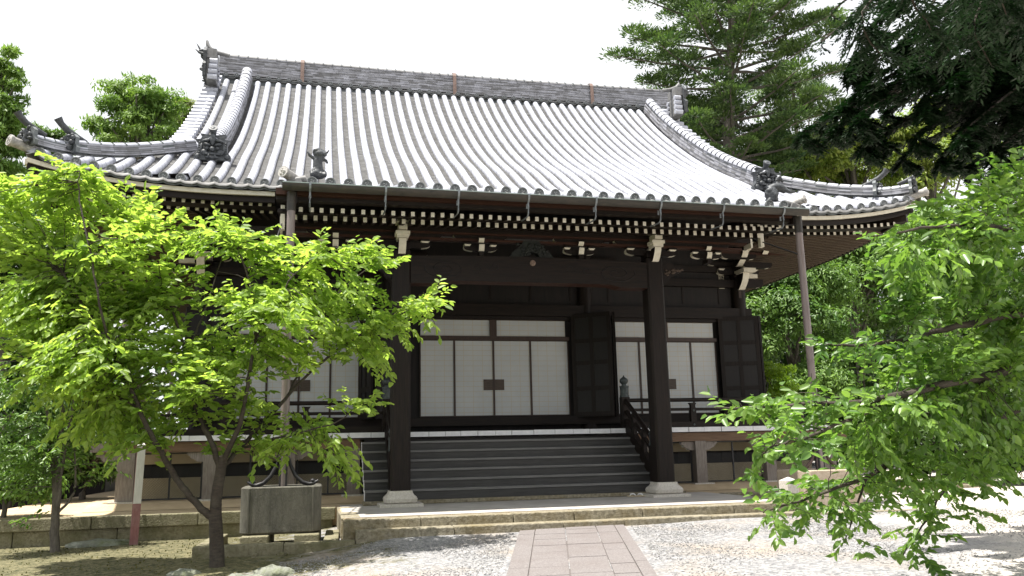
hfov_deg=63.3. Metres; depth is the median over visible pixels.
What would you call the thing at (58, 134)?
tree
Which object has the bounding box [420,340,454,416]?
paper door
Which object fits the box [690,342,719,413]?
paper door
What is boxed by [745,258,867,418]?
broadleaf tree
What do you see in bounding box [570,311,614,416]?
panel door
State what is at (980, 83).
conifer tree
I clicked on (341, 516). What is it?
kerb
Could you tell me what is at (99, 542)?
rock
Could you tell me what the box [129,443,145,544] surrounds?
sign post
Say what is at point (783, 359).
wood
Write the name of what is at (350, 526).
kerb
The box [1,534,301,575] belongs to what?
moss
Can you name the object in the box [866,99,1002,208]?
broadleaf tree
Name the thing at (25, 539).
kerb
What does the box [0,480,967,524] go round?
platform
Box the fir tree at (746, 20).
[596,0,867,191]
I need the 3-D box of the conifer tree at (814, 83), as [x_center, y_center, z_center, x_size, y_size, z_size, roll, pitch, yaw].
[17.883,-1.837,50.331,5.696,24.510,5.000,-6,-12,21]
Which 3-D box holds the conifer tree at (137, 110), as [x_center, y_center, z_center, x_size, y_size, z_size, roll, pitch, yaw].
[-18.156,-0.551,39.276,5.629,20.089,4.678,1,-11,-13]
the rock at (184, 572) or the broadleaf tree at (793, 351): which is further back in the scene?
the broadleaf tree at (793, 351)
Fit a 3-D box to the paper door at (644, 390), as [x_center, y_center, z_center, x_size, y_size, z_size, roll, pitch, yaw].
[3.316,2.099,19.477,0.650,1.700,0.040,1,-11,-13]
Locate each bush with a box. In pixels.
[0,380,85,508]
[0,444,73,517]
[7,345,139,503]
[62,435,116,499]
[769,357,862,414]
[910,417,959,475]
[934,418,1023,482]
[969,379,1023,458]
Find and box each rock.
[65,538,128,547]
[165,568,200,575]
[228,573,243,575]
[244,573,263,575]
[254,564,294,575]
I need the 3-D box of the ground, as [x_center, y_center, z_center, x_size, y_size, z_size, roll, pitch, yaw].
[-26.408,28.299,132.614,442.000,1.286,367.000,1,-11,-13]
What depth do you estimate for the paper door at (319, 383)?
17.72 m
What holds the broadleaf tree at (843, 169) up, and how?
on the ground
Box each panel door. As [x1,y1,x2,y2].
[181,307,233,421]
[359,308,373,419]
[375,308,390,418]
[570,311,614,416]
[612,312,618,415]
[717,316,763,413]
[758,316,766,413]
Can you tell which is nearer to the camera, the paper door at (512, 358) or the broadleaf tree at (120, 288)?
the paper door at (512, 358)
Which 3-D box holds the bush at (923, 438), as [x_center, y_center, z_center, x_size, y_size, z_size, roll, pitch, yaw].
[11.804,4.391,22.425,2.635,1.800,2.839,-9,-14,36]
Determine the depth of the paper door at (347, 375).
17.86 m
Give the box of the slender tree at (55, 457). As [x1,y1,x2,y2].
[0,272,131,552]
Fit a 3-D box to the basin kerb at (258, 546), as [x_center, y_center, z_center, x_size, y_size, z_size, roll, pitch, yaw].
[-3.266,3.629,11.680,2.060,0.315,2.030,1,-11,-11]
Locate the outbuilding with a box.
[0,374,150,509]
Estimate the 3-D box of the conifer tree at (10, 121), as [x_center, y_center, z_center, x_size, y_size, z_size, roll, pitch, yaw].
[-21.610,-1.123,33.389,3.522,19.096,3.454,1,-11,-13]
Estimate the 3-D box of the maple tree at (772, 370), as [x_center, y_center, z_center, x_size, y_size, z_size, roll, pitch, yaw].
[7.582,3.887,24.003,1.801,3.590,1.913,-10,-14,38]
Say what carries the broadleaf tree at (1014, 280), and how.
on the ground
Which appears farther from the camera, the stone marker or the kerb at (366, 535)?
the stone marker
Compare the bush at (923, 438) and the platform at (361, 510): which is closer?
the platform at (361, 510)
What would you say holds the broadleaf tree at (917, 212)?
on the ground
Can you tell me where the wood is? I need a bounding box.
[120,292,965,463]
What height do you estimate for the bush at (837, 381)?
3.794 m
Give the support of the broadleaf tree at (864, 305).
on the ground
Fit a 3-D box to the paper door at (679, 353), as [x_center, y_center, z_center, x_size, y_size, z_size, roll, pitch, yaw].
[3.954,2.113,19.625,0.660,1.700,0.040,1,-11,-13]
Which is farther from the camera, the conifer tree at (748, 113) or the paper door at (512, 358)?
the conifer tree at (748, 113)
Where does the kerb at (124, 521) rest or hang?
on the kerb at (25, 539)
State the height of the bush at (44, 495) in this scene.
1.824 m
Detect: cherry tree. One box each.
[0,150,456,567]
[699,146,1023,575]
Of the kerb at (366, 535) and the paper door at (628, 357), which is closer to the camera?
the kerb at (366, 535)
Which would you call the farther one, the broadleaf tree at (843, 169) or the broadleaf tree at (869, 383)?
the broadleaf tree at (843, 169)
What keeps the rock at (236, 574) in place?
on the ground
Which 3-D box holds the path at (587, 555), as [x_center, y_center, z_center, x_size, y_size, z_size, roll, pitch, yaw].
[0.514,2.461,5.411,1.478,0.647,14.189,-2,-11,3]
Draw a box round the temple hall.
[6,40,928,512]
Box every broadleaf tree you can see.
[0,199,91,383]
[81,254,134,320]
[737,132,831,414]
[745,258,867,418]
[787,118,928,464]
[813,219,930,468]
[852,340,970,471]
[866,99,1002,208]
[877,205,991,336]
[933,247,1023,373]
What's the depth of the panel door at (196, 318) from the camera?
17.10 m
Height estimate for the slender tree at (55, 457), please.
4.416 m
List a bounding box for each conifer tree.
[0,42,31,192]
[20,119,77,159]
[79,70,192,343]
[685,85,773,157]
[745,70,833,132]
[790,0,1023,190]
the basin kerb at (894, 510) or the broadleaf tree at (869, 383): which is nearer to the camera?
the basin kerb at (894, 510)
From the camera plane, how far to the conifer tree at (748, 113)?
38.18 m
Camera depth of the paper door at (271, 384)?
17.53 m
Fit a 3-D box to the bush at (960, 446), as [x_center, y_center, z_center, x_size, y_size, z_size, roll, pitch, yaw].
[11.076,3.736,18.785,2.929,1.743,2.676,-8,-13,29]
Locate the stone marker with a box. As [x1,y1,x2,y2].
[779,477,798,498]
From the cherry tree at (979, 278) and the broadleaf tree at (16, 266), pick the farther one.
the broadleaf tree at (16, 266)
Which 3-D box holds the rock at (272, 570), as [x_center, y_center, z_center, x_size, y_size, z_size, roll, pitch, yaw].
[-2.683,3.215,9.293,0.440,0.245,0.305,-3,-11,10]
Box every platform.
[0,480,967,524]
[340,492,773,517]
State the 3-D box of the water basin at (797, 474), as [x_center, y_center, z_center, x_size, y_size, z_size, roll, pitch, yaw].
[5.259,3.437,14.213,1.120,0.655,0.970,1,-11,-13]
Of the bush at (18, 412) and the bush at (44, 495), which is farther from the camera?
the bush at (18, 412)
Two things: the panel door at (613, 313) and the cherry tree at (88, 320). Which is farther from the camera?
the panel door at (613, 313)
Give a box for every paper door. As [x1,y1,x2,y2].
[233,338,266,419]
[265,339,299,418]
[298,339,330,418]
[330,342,358,417]
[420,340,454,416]
[454,340,494,416]
[493,340,531,415]
[530,340,570,415]
[616,341,642,414]
[639,341,648,413]
[667,342,693,413]
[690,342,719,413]
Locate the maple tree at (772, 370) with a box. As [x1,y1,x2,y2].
[764,361,803,417]
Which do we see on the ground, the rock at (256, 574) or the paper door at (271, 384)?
the rock at (256, 574)
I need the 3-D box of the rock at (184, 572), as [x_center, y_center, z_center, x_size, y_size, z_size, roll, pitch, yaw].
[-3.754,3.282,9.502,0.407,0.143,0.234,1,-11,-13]
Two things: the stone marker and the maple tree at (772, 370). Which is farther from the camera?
the maple tree at (772, 370)
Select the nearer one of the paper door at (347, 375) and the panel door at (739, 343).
the paper door at (347, 375)
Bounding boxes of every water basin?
[239,484,321,534]
[777,468,862,507]
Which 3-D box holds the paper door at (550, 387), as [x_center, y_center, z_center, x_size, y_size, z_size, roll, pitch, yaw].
[0.866,2.044,18.910,0.900,1.700,0.040,1,-11,-13]
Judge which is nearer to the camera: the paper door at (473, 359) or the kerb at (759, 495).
the kerb at (759, 495)
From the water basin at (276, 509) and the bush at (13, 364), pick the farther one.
the bush at (13, 364)
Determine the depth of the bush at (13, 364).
22.22 m
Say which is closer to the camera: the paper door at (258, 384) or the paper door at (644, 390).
the paper door at (258, 384)
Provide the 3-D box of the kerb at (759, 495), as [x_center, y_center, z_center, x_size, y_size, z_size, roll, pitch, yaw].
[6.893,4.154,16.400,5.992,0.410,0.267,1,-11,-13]
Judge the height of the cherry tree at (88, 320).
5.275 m
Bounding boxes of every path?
[507,525,657,575]
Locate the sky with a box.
[0,0,1023,428]
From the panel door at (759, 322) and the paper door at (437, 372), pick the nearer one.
the paper door at (437, 372)
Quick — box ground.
[0,460,1023,575]
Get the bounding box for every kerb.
[0,507,334,532]
[0,520,332,548]
[192,529,354,559]
[337,507,360,539]
[343,501,810,539]
[355,511,800,543]
[720,483,992,496]
[820,508,918,514]
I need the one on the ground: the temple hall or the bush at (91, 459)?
the bush at (91, 459)
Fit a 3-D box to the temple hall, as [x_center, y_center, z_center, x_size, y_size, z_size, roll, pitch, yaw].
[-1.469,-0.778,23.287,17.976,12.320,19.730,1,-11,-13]
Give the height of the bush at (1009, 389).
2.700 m
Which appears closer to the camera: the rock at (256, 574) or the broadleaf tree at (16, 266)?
the rock at (256, 574)
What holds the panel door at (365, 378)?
in the temple hall
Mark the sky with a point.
(65, 45)
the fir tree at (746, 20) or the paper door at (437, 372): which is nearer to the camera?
the paper door at (437, 372)

